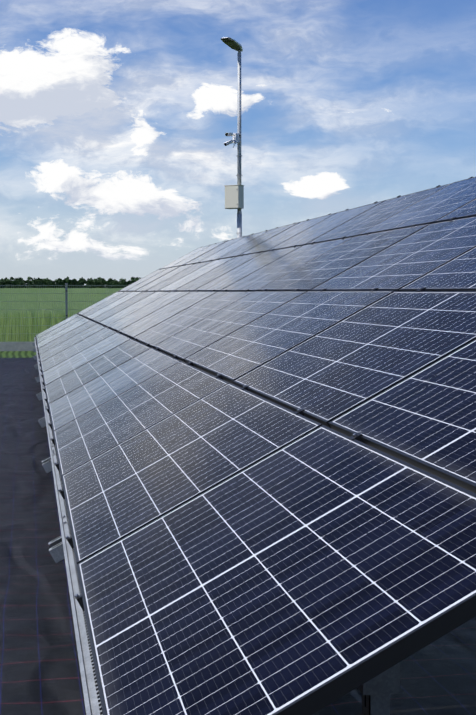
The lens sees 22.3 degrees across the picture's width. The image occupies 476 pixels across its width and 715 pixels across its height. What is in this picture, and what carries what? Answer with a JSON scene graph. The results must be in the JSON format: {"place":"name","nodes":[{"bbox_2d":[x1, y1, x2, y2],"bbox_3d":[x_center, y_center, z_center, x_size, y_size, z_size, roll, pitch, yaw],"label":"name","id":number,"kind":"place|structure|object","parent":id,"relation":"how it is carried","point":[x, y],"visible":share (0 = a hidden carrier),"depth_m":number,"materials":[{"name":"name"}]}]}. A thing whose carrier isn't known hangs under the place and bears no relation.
{"place":"outdoors","nodes":[
{"label":"outdoors","id":0,"kind":"place"},
{"bbox_2d":[0,351,36,357],"bbox_3d":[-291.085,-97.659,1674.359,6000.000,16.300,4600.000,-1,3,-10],"label":"ground","id":1,"kind":"structure","parent":0,"point":[16,354],"depth_m":32.34,"materials":[{"name":"green plant"}]},
{"bbox_2d":[5,279,11,287],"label":"tree","id":2,"kind":"object","parent":1,"relation":"on","point":[7,281],"visible":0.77,"depth_m":260.65,"materials":[{"name":"green plant"}]},
{"bbox_2d":[11,280,17,287],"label":"tree","id":3,"kind":"object","parent":1,"relation":"on","point":[14,282],"visible":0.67,"depth_m":259.65,"materials":[{"name":"green plant"}]},
{"bbox_2d":[0,342,35,350],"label":"fence gravel board","id":4,"kind":"object","parent":1,"relation":"on","point":[16,346],"depth_m":34.21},
{"bbox_2d":[35,277,43,284],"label":"tree","id":5,"kind":"object","parent":1,"relation":"on","point":[37,281],"visible":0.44,"depth_m":270.92,"materials":[{"name":"green plant"}]},
{"bbox_2d":[43,279,49,287],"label":"tree","id":6,"kind":"object","parent":1,"relation":"on","point":[47,281],"visible":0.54,"depth_m":261.60,"materials":[{"name":"green plant"}]},
{"bbox_2d":[65,283,67,318],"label":"fence posts","id":7,"kind":"object","parent":1,"relation":"on","point":[66,295],"visible":0.23,"depth_m":34.41,"materials":[{"name":"grey metal"}]},
{"bbox_2d":[0,285,127,341],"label":"fence","id":8,"kind":"object","parent":7,"relation":"attached to","point":[54,301],"visible":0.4,"depth_m":34.30,"materials":[{"name":"green metal"}]},
{"bbox_2d":[76,280,81,287],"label":"tree","id":9,"kind":"object","parent":1,"relation":"on","point":[79,282],"visible":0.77,"depth_m":261.96,"materials":[{"name":"green plant"}]},
{"bbox_2d":[79,277,86,287],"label":"tree","id":10,"kind":"object","parent":1,"relation":"on","point":[84,281],"visible":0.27,"depth_m":271.76,"materials":[{"name":"green plant"}]},
{"bbox_2d":[97,279,105,287],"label":"tree","id":11,"kind":"object","parent":1,"relation":"on","point":[103,281],"visible":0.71,"depth_m":263.75,"materials":[{"name":"green plant"}]},
{"bbox_2d":[111,279,118,287],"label":"tree","id":12,"kind":"object","parent":1,"relation":"on","point":[115,281],"visible":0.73,"depth_m":263.43,"materials":[{"name":"green plant"}]},
{"bbox_2d":[0,357,475,714],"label":"ground cover","id":13,"kind":"object","parent":1,"relation":"on","point":[40,673],"visible":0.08,"depth_m":6.05,"materials":[{"name":"black fabric"}]},
{"bbox_2d":[237,50,241,237],"bbox_3d":[0.029,-3.107,25.212,0.260,6.620,0.260,-1,3,-10],"label":"mast pole","id":14,"kind":"object","parent":13,"relation":"on","point":[239,222],"visible":0.6,"depth_m":25.10,"materials":[{"name":"silver metal"}]},
{"bbox_2d":[221,37,242,51],"bbox_3d":[-0.105,-6.423,24.812,0.270,0.182,0.662,2,4,31],"label":"street light","id":15,"kind":"object","parent":14,"relation":"attached to","point":[232,43],"visible":0.98,"depth_m":24.73,"materials":[{"name":"grey metal"}]},
{"bbox_2d":[225,185,243,208],"bbox_3d":[-0.078,-3.326,25.093,0.350,0.470,0.190,2,4,33],"label":"electrical box","id":16,"kind":"object","parent":14,"relation":"attached to","point":[240,197],"visible":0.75,"depth_m":25.00,"materials":[{"name":"beige metal"}]},
{"bbox_2d":[224,185,243,207],"bbox_3d":[-0.052,-3.339,25.131,0.370,0.472,0.317,2,4,33],"label":"mast cabinet door","id":17,"kind":"structure","parent":16,"relation":"attached to","point":[231,196],"depth_m":25.01,"materials":[{"name":"white metal"}]},
{"bbox_2d":[233,133,240,142],"bbox_3d":[-0.027,-4.553,25.100,0.130,0.200,0.150,-2,4,-31],"label":"camera mounting box","id":18,"kind":"object","parent":14,"relation":"attached to","point":[236,137],"visible":0.96,"depth_m":25.04,"materials":[{"name":"white metal"}]},
{"bbox_2d":[222,140,233,145],"bbox_3d":[-0.188,-4.436,24.975,0.288,0.144,0.080,-3,4,-43],"label":"bullet camera","id":19,"kind":"object","parent":18,"relation":"attached to","point":[228,142],"visible":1,"depth_m":24.93,"materials":[{"name":"white"}]},
{"bbox_2d":[357,662,399,714],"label":"support posts","id":20,"kind":"object","parent":1,"relation":"on","point":[377,690],"visible":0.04,"depth_m":2.87,"materials":[{"name":"black metal"}]},
{"bbox_2d":[32,177,471,714],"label":"mounting frame","id":21,"kind":"object","parent":20,"relation":"on","point":[61,548],"visible":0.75,"depth_m":4.83,"materials":[{"name":"silver metal"}]},
{"bbox_2d":[36,177,475,714],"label":"solar panels","id":22,"kind":"object","parent":21,"relation":"on","point":[259,547],"visible":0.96,"depth_m":4.42,"materials":[{"name":"blue glass"}]},
{"bbox_2d":[0,288,122,341],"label":"grass field","id":23,"kind":"structure","parent":0,"point":[27,330],"depth_m":48.37,"materials":[{"name":"green plant"}]},
{"bbox_2d":[0,0,475,286],"label":"sky","id":24,"kind":"structure","parent":0,"point":[116,116],"materials":[{"name":"blue"}]}
]}

